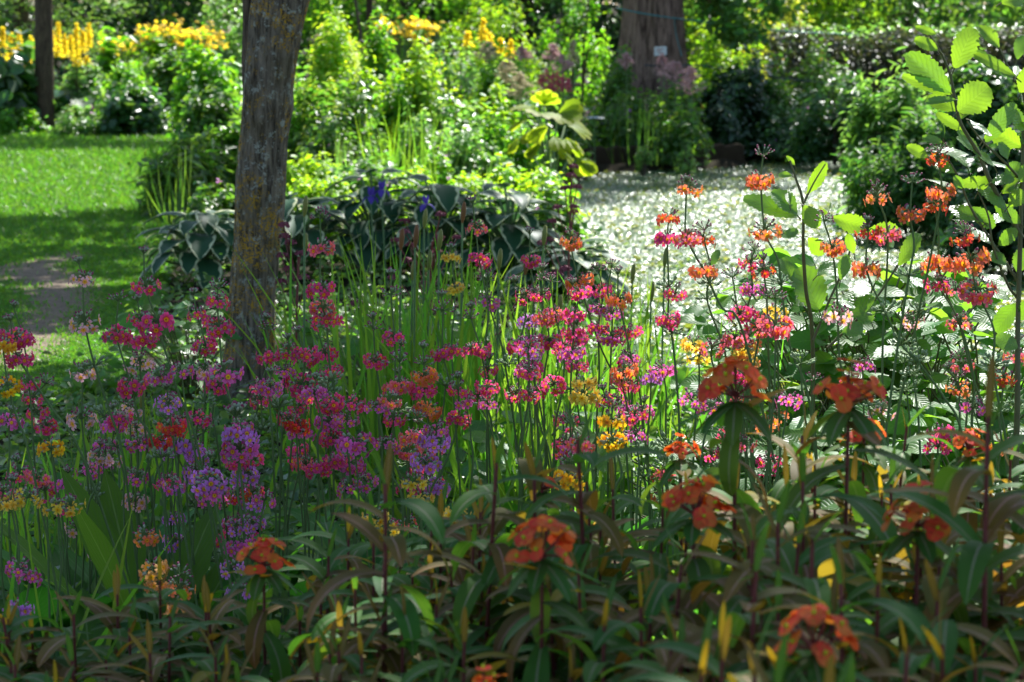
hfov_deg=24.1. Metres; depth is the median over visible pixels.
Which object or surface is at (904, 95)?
willow bush
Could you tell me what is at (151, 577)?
candelabra primrose
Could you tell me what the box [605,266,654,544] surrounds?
candelabra primrose
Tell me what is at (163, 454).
candelabra primrose
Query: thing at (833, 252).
candelabra primrose
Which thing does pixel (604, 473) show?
flag iris
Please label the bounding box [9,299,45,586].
candelabra primrose
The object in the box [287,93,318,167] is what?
mound plant
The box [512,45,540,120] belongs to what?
astilbe
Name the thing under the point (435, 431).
candelabra primrose
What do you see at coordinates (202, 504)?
candelabra primrose
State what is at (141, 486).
flag iris
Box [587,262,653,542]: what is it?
candelabra primrose
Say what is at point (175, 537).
candelabra primrose
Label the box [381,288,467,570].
candelabra primrose
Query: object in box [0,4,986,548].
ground
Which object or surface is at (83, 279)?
candelabra primrose
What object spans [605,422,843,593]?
bramble
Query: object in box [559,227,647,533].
candelabra primrose
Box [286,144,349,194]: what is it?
cranesbill
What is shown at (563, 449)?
candelabra primrose
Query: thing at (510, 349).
candelabra primrose
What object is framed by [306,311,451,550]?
candelabra primrose
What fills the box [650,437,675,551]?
candelabra primrose
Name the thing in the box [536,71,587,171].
astilbe
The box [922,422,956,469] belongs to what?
candelabra primrose
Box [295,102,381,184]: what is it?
cranesbill
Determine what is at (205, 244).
hosta
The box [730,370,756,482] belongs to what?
candelabra primrose
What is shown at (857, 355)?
candelabra primrose
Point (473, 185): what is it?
cranesbill
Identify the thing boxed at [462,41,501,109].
astilbe
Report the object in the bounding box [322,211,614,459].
flag iris
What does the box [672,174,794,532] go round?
candelabra primrose
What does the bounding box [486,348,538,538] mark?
candelabra primrose
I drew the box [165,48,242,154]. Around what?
bush
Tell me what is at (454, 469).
flag iris
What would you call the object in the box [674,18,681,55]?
cord
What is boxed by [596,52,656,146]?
astilbe
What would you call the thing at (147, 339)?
candelabra primrose
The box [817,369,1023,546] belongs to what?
bramble
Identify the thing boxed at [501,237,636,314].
hosta
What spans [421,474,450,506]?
candelabra primrose
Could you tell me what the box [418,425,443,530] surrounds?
candelabra primrose
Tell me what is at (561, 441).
candelabra primrose
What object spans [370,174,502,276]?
hosta
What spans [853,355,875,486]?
candelabra primrose
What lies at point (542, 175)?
cranesbill
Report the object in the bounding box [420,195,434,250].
blue iris
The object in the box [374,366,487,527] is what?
candelabra primrose
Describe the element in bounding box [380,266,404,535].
candelabra primrose
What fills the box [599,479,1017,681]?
spurge plant
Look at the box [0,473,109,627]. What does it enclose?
candelabra primrose
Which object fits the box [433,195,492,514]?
candelabra primrose
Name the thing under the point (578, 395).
candelabra primrose
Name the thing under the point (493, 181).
sedge tuft
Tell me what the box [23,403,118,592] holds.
candelabra primrose
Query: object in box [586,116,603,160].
umbel
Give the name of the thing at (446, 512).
candelabra primrose
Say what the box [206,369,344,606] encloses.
candelabra primrose
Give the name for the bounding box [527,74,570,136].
astilbe
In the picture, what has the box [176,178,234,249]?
cranesbill
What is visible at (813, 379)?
candelabra primrose
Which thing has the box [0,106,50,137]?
mound plant
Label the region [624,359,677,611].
candelabra primrose
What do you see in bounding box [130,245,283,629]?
candelabra primrose
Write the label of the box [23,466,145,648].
candelabra primrose
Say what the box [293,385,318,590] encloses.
candelabra primrose
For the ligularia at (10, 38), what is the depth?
24.06 m
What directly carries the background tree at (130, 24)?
on the ground at (712, 164)
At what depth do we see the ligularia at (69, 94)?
23.93 m
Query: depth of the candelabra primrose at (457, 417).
4.79 m
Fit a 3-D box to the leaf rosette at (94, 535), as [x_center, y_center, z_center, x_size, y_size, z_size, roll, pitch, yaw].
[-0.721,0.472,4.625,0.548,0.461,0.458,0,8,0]
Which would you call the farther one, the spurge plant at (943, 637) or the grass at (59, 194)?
the grass at (59, 194)
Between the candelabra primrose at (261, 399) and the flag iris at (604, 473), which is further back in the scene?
the flag iris at (604, 473)
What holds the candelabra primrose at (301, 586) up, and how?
on the ground at (712, 164)
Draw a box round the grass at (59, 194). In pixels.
[0,129,174,411]
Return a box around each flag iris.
[0,493,175,671]
[4,393,177,528]
[115,389,294,531]
[186,208,513,474]
[252,195,561,494]
[293,379,557,538]
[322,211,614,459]
[357,244,683,504]
[410,225,692,451]
[439,390,693,532]
[450,284,709,482]
[540,388,766,528]
[561,247,727,467]
[645,383,771,478]
[695,294,783,428]
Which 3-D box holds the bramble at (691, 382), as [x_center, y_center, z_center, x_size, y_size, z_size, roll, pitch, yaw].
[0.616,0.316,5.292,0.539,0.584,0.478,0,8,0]
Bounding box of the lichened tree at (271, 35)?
[209,0,309,424]
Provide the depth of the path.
10.84 m
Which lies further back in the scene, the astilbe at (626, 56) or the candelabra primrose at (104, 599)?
the astilbe at (626, 56)
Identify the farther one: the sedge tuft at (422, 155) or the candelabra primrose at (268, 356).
the sedge tuft at (422, 155)
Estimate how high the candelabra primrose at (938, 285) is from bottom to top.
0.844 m
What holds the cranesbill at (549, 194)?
on the ground at (712, 164)
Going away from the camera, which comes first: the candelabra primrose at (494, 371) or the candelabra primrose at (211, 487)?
the candelabra primrose at (211, 487)
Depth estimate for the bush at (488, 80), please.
17.86 m
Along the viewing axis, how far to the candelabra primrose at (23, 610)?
3.91 m
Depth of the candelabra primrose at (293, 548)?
5.20 m
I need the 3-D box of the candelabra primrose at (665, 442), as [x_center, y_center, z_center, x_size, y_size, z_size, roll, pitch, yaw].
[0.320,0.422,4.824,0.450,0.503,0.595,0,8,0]
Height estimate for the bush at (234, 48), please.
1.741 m
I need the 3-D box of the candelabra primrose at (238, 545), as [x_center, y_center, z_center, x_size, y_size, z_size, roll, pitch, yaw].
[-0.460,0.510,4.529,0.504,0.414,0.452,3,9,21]
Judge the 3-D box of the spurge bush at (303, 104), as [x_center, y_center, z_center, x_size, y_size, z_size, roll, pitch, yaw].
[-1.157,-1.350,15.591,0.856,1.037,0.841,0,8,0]
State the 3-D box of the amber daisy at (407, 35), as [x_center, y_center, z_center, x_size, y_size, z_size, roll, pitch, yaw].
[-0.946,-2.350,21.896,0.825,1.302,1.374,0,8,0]
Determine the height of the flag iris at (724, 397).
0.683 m
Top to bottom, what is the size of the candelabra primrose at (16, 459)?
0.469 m
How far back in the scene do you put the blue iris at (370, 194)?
11.22 m
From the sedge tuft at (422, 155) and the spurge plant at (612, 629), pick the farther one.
the sedge tuft at (422, 155)
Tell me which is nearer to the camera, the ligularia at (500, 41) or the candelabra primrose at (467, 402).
the candelabra primrose at (467, 402)
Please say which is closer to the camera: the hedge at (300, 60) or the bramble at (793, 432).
the bramble at (793, 432)
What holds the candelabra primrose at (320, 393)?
on the ground at (712, 164)
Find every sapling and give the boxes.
[354,0,363,68]
[901,0,1023,489]
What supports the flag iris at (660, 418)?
on the ground at (712, 164)
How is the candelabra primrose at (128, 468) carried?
on the ground at (712, 164)
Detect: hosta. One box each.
[133,209,233,293]
[279,192,371,274]
[309,168,434,273]
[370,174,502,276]
[442,183,572,282]
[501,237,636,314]
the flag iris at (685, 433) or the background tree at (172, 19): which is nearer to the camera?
the flag iris at (685, 433)
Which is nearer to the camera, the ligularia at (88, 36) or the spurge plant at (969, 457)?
the spurge plant at (969, 457)
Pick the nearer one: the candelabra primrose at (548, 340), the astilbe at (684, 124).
the candelabra primrose at (548, 340)
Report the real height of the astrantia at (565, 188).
0.740 m
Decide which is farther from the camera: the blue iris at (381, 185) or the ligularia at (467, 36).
the ligularia at (467, 36)
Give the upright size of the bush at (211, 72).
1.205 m
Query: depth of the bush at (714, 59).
24.09 m
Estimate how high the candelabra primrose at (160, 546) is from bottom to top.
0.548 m
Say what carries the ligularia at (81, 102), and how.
on the ground at (712, 164)
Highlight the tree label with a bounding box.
[654,46,666,55]
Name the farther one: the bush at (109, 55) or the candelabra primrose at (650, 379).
the bush at (109, 55)
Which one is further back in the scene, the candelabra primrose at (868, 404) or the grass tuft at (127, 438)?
the grass tuft at (127, 438)
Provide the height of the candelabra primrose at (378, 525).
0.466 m
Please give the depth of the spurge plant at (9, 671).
2.98 m
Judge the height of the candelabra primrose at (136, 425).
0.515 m
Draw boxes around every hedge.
[0,0,1000,84]
[766,17,1023,125]
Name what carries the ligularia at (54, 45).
on the ground at (712, 164)
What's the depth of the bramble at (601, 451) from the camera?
5.47 m
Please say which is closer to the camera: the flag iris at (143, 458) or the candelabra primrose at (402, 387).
the candelabra primrose at (402, 387)
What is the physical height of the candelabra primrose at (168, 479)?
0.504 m
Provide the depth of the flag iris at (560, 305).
6.69 m
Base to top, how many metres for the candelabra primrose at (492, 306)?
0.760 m
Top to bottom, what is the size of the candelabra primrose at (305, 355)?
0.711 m
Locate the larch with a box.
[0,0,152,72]
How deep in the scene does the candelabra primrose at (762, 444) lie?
4.83 m
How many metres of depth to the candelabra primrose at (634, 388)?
4.88 m
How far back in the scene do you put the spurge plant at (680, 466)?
3.28 m
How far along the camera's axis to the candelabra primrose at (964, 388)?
4.54 m
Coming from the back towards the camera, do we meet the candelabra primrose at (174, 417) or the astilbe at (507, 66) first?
the astilbe at (507, 66)
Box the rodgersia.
[507,89,597,188]
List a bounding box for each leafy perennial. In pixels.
[125,130,233,223]
[190,106,240,190]
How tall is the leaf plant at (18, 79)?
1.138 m
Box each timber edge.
[580,145,660,163]
[675,143,744,162]
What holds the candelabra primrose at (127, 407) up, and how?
on the ground at (712, 164)
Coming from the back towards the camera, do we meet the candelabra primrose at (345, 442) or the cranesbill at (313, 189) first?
the cranesbill at (313, 189)
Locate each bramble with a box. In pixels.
[99,280,275,404]
[285,309,499,400]
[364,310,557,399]
[410,410,644,511]
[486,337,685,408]
[559,425,777,559]
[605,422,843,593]
[680,291,937,417]
[681,349,906,490]
[708,251,945,488]
[719,405,990,545]
[725,248,1003,466]
[739,396,1021,551]
[779,275,1009,392]
[784,290,1023,480]
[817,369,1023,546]
[869,307,1023,513]
[885,419,1023,606]
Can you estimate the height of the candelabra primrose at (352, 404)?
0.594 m
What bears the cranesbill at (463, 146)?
on the ground at (712, 164)
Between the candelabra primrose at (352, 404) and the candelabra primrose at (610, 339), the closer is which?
the candelabra primrose at (352, 404)
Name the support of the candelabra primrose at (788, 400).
on the ground at (712, 164)
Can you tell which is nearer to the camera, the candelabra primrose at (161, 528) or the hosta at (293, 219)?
the candelabra primrose at (161, 528)
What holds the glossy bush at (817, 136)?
on the ground at (712, 164)
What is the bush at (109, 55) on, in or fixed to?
on the ground at (712, 164)
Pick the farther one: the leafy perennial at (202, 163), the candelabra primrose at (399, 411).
the leafy perennial at (202, 163)
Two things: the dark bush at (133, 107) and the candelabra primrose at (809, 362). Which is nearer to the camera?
the candelabra primrose at (809, 362)
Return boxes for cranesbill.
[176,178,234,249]
[285,170,360,258]
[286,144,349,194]
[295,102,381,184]
[328,151,399,212]
[347,165,434,266]
[396,144,470,202]
[413,109,520,183]
[428,160,502,264]
[459,152,532,212]
[490,155,595,261]
[512,167,586,221]
[521,172,592,274]
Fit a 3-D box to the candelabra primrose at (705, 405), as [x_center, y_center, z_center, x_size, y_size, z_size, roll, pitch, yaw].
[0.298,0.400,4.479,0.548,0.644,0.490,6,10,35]
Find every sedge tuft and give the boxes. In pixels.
[126,134,226,232]
[286,133,402,195]
[340,96,452,181]
[372,107,473,230]
[471,158,512,210]
[599,92,701,165]
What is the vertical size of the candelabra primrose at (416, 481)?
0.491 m
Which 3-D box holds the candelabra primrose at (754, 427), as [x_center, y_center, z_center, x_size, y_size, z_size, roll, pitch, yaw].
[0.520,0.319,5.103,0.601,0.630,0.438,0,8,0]
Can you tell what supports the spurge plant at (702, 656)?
on the ground at (712, 164)
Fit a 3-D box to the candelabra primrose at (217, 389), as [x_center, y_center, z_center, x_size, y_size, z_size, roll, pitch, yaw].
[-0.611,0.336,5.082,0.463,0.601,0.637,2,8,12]
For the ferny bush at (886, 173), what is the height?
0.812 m
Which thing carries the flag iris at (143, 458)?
on the ground at (712, 164)
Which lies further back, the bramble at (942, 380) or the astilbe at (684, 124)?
the astilbe at (684, 124)
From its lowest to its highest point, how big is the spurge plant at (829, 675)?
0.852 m
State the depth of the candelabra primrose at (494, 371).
5.29 m
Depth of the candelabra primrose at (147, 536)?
4.05 m
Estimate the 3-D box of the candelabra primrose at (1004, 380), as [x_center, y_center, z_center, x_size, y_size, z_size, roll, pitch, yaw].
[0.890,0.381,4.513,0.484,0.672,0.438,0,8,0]
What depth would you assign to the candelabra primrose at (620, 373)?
4.84 m
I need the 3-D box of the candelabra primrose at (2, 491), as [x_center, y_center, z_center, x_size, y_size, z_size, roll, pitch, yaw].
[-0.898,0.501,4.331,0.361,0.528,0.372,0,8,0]
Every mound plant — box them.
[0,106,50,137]
[45,101,104,137]
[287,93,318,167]
[302,3,365,93]
[347,49,385,133]
[366,60,416,175]
[393,102,456,178]
[436,50,503,93]
[441,60,525,152]
[475,95,561,179]
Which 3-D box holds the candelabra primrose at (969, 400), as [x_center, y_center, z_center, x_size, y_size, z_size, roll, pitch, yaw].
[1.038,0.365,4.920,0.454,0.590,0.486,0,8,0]
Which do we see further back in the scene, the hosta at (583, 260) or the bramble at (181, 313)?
the hosta at (583, 260)
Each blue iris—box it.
[362,187,377,283]
[373,180,389,288]
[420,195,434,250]
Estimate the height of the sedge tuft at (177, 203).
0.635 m
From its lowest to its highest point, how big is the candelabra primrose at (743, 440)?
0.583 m
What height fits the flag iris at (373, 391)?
0.819 m
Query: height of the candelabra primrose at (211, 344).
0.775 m
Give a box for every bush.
[54,52,108,127]
[84,53,164,134]
[85,81,174,136]
[93,26,126,99]
[124,35,190,127]
[165,22,242,153]
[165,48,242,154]
[193,0,242,95]
[233,49,311,115]
[287,54,392,167]
[294,0,372,126]
[349,5,403,100]
[384,21,450,153]
[410,80,487,157]
[429,34,495,121]
[462,40,558,174]
[581,90,661,147]
[591,36,643,122]
[643,71,714,144]
[689,17,769,102]
[694,67,771,157]
[701,41,777,153]
[742,0,816,118]
[745,72,812,157]
[765,37,850,150]
[777,67,885,164]
[830,98,968,236]
[831,46,936,210]
[928,42,1023,203]
[936,125,1023,272]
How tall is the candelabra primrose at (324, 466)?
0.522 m
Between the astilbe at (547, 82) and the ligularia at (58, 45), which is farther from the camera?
the ligularia at (58, 45)
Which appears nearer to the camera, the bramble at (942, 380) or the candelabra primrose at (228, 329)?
the candelabra primrose at (228, 329)
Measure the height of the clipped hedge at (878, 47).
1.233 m
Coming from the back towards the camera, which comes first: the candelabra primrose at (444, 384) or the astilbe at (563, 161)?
the astilbe at (563, 161)
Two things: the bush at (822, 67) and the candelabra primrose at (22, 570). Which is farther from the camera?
the bush at (822, 67)
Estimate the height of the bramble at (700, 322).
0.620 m
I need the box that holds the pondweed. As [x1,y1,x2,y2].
[573,154,1023,396]
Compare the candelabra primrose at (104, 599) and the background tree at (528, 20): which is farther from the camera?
the background tree at (528, 20)
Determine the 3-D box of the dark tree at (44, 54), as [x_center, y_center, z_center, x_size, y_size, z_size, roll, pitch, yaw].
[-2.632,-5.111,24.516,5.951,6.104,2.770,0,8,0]
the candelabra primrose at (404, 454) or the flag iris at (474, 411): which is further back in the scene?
the flag iris at (474, 411)
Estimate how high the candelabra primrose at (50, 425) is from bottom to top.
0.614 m
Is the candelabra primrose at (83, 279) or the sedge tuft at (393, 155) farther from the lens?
the sedge tuft at (393, 155)
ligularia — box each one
[0,26,7,60]
[6,32,15,57]
[14,31,22,49]
[26,30,57,108]
[54,22,64,123]
[54,22,97,121]
[55,30,89,111]
[59,33,69,81]
[67,34,74,74]
[84,22,104,91]
[84,55,92,74]
[442,30,474,101]
[477,18,490,58]
[485,31,495,45]
[495,37,532,105]
[504,39,515,58]
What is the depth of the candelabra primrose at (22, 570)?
4.18 m
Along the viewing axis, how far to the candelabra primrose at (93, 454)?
4.64 m
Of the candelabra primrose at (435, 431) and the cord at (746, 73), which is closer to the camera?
the candelabra primrose at (435, 431)
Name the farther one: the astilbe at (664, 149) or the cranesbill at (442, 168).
the astilbe at (664, 149)
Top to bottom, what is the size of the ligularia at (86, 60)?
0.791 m
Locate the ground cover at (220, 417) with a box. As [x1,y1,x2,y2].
[0,215,1022,681]
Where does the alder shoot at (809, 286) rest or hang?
on the ground at (712, 164)
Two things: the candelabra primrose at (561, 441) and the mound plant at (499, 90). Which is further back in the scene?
the mound plant at (499, 90)
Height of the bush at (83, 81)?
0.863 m
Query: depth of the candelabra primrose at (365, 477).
4.58 m
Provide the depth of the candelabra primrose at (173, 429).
4.54 m
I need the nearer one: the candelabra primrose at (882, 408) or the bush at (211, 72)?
the candelabra primrose at (882, 408)
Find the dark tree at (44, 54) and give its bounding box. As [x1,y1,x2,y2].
[34,0,54,132]
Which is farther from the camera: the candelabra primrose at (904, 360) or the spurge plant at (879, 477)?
the candelabra primrose at (904, 360)
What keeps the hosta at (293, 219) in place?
on the ground at (712, 164)
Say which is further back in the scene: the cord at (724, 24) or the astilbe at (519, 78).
the cord at (724, 24)
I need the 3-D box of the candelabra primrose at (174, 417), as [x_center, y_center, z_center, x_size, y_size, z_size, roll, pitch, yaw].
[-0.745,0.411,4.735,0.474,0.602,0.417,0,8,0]
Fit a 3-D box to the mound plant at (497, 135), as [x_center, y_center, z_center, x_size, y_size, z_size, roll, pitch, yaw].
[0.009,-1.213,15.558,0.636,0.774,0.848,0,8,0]
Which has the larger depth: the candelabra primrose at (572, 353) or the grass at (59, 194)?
the grass at (59, 194)
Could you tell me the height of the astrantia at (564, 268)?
0.548 m
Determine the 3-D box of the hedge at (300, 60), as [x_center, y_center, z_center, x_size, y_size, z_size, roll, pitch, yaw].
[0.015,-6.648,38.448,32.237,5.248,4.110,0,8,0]
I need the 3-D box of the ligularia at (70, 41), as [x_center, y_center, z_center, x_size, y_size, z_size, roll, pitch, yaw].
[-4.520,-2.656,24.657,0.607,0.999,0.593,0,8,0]
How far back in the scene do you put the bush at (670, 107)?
20.61 m
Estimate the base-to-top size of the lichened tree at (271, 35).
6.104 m
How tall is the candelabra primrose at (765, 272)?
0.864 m
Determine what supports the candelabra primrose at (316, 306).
on the ground at (712, 164)
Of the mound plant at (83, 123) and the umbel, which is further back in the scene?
the mound plant at (83, 123)
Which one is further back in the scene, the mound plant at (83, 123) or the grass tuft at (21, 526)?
the mound plant at (83, 123)
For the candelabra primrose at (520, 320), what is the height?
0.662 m
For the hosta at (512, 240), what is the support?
on the ground at (712, 164)
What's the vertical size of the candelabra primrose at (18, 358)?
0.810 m
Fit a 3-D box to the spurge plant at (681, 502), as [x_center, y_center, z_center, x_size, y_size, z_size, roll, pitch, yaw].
[0.312,0.480,2.963,0.522,0.923,0.585,0,8,0]
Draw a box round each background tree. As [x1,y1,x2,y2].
[0,0,193,53]
[0,0,335,65]
[93,0,436,83]
[230,0,560,68]
[365,0,622,88]
[514,0,826,86]
[602,0,946,79]
[749,0,1005,91]
[875,0,1023,97]
[915,0,1023,57]
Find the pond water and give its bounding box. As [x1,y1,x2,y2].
[575,155,1023,361]
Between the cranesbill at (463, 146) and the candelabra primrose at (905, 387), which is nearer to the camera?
the candelabra primrose at (905, 387)
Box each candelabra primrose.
[0,312,144,635]
[0,335,105,644]
[0,372,70,593]
[0,404,24,582]
[0,472,42,597]
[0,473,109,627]
[0,479,100,608]
[0,482,15,605]
[0,500,76,593]
[2,402,128,607]
[2,453,31,612]
[2,597,34,628]
[4,556,85,681]
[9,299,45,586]
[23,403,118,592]
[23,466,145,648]
[26,409,133,637]
[31,437,111,610]
[36,436,72,625]
[42,493,85,656]
[53,408,182,583]
[53,464,80,627]
[55,457,194,554]
[64,462,111,610]
[65,394,142,605]
[65,419,147,608]
[66,359,98,592]
[68,256,272,629]
[91,433,229,619]
[101,289,187,639]
[121,431,156,649]
[123,293,159,564]
[126,466,154,593]
[126,472,200,653]
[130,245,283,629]
[133,522,162,643]
[138,556,174,679]
[145,361,268,664]
[145,391,179,574]
[145,444,221,640]
[149,365,312,566]
[152,434,218,559]
[153,382,286,647]
[159,421,213,597]
[162,311,280,578]
[162,483,186,552]
[162,498,225,581]
[163,449,241,681]
[163,561,195,617]
[171,405,236,617]
[172,513,346,681]
[182,408,233,643]
[184,433,214,560]
[187,287,218,575]
[187,400,294,659]
[202,277,260,662]
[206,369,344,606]
[215,392,293,636]
[217,492,326,573]
[219,557,296,680]
[220,442,308,550]
[223,422,284,658]
[224,466,265,640]
[232,469,257,565]
[240,451,264,564]
[243,392,287,651]
[251,488,275,681]
[254,382,334,558]
[255,365,283,621]
[265,370,414,601]
[268,451,347,619]
[273,380,342,558]
[274,332,300,559]
[276,409,310,589]
[281,325,320,572]
[281,430,375,633]
[284,388,313,589]
[285,205,419,589]
[285,450,478,554]
[287,418,426,565]
[290,383,326,595]
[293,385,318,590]
[294,472,378,593]
[298,442,421,581]
[305,316,459,549]
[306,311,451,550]
[314,392,380,570]
[332,393,365,596]
[333,452,366,543]
[362,505,399,570]
[364,389,401,562]
[373,426,424,568]
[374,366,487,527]
[375,241,508,503]
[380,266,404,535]
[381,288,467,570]
[381,337,412,578]
[401,471,434,564]
[405,407,450,571]
[409,340,442,566]
[409,351,524,549]
[409,428,505,556]
[410,450,442,549]
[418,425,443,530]
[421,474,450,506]
[424,335,544,567]
[432,373,455,497]
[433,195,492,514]
[436,370,471,507]
[443,506,471,544]
[454,393,499,528]
[461,300,559,546]
[466,379,504,531]
[475,262,524,503]
[478,352,498,507]
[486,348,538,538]
[503,226,577,527]
[506,274,537,529]
[506,411,578,532]
[514,360,631,572]
[515,313,541,491]
[515,414,647,531]
[516,332,551,491]
[524,374,565,546]
[531,262,560,547]
[542,272,571,502]
[551,409,575,505]
[553,448,584,509]
[557,276,630,556]
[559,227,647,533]
[564,318,605,507]
[564,432,595,491]
[567,373,602,511]
[584,382,631,560]
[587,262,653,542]
[595,258,625,515]
[597,396,627,555]
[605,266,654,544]
[607,392,630,557]
[609,358,638,594]
[609,375,677,546]
[613,348,641,487]
[614,322,648,546]
[622,402,666,640]
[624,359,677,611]
[627,394,654,577]
[632,439,662,550]
[636,207,687,598]
[639,369,677,565]
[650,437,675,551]
[652,430,687,560]
[669,241,764,574]
[669,328,753,597]
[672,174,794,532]
[677,387,723,556]
[680,335,710,554]
[692,219,734,619]
[700,447,719,547]
[712,429,723,467]
[713,287,794,624]
[715,427,740,502]
[721,266,768,582]
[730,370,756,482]
[731,331,761,491]
[731,340,759,480]
[739,360,760,436]
[739,414,761,511]
[745,144,820,508]
[751,251,777,509]
[753,435,775,506]
[755,416,782,493]
[758,393,788,480]
[763,302,788,500]
[770,389,802,510]
[788,350,816,455]
[805,372,823,483]
[814,210,852,487]
[839,352,863,480]
[851,213,980,519]
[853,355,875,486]
[858,394,880,469]
[863,179,901,449]
[866,398,896,509]
[882,171,926,449]
[886,141,955,510]
[889,431,922,461]
[892,352,915,447]
[893,379,918,450]
[899,363,922,486]
[902,311,925,462]
[919,188,1001,488]
[922,272,974,426]
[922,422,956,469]
[943,361,970,450]
[948,220,1009,478]
[950,347,974,429]
[955,389,984,440]
[959,396,984,503]
[990,401,1012,482]
[995,367,1015,474]
[1002,335,1023,408]
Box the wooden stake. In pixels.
[356,0,372,64]
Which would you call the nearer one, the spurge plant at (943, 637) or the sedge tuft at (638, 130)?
the spurge plant at (943, 637)
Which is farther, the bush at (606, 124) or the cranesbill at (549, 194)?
the bush at (606, 124)
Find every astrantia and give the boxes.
[275,221,309,405]
[348,265,572,362]
[390,211,460,306]
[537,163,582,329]
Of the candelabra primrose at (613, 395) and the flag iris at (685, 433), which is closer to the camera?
the candelabra primrose at (613, 395)
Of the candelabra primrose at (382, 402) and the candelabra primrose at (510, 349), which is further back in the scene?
the candelabra primrose at (510, 349)
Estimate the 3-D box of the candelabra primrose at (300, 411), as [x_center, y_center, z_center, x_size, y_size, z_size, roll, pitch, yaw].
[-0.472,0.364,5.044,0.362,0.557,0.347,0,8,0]
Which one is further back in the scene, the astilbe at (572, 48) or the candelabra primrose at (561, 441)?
the astilbe at (572, 48)
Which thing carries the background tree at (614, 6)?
on the ground at (712, 164)
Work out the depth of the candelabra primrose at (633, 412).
4.64 m
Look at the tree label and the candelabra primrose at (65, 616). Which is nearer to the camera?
the candelabra primrose at (65, 616)
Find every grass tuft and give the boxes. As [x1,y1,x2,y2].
[0,437,131,589]
[40,382,214,495]
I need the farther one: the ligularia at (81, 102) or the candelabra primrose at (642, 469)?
the ligularia at (81, 102)
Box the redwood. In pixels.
[478,0,801,129]
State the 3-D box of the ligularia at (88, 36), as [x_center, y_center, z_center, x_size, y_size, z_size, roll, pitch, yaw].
[-4.344,-2.668,24.307,0.668,1.123,0.430,4,9,26]
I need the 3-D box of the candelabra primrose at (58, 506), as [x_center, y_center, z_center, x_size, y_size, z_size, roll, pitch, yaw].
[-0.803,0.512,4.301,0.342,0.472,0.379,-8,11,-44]
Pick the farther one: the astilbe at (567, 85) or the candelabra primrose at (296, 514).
the astilbe at (567, 85)
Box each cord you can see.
[617,7,853,34]
[644,64,842,84]
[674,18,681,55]
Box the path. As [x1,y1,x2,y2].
[0,250,111,370]
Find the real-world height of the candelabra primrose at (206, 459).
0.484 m
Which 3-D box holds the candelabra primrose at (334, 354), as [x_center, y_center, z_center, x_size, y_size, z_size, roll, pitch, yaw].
[-0.300,0.298,5.108,0.501,0.727,0.468,-5,10,-33]
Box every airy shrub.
[439,0,546,101]
[536,0,616,127]
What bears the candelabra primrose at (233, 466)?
on the ground at (712, 164)
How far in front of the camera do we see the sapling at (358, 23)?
19.42 m
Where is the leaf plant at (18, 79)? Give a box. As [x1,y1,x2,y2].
[0,29,56,133]
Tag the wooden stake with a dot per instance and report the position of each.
(369, 7)
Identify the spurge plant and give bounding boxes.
[0,534,312,681]
[0,594,168,681]
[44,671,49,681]
[84,537,430,681]
[181,614,401,681]
[275,478,528,681]
[306,394,668,681]
[336,515,709,681]
[513,432,718,679]
[585,354,969,679]
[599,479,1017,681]
[622,600,931,681]
[668,398,991,666]
[742,633,853,681]
[747,591,1023,681]
[845,354,1023,681]
[846,451,1023,681]
[894,427,1023,667]
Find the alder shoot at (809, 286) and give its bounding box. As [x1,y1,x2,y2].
[710,156,926,450]
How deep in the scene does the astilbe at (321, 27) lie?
18.84 m
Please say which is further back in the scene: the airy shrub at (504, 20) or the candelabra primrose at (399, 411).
the airy shrub at (504, 20)
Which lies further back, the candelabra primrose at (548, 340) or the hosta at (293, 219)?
the hosta at (293, 219)
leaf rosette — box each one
[0,468,275,649]
[0,587,194,681]
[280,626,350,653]
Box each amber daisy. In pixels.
[119,14,242,109]
[373,13,444,91]
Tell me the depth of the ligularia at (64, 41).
24.31 m
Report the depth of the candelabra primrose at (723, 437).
4.98 m
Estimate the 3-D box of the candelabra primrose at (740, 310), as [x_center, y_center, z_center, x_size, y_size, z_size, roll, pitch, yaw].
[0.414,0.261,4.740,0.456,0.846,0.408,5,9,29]
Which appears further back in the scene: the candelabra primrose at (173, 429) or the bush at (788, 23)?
the bush at (788, 23)
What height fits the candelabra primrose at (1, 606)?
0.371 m
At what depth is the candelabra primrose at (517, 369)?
5.13 m
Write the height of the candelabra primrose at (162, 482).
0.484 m
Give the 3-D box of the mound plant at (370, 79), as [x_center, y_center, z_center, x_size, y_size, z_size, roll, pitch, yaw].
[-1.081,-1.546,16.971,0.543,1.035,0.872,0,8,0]
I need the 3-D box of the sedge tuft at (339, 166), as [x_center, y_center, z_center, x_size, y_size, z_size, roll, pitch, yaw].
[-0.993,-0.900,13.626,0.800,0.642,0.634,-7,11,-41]
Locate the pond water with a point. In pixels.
(723, 221)
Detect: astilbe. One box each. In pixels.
[312,26,331,53]
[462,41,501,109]
[493,58,527,124]
[499,71,558,167]
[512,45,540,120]
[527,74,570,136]
[529,69,566,166]
[532,43,577,138]
[532,74,595,170]
[533,54,597,148]
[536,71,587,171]
[548,70,582,169]
[553,78,594,171]
[556,40,606,147]
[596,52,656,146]
[637,54,703,142]
[648,60,704,165]
[662,65,714,165]
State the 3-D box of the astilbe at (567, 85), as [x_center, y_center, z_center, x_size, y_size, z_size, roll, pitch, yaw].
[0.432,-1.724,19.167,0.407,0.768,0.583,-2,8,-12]

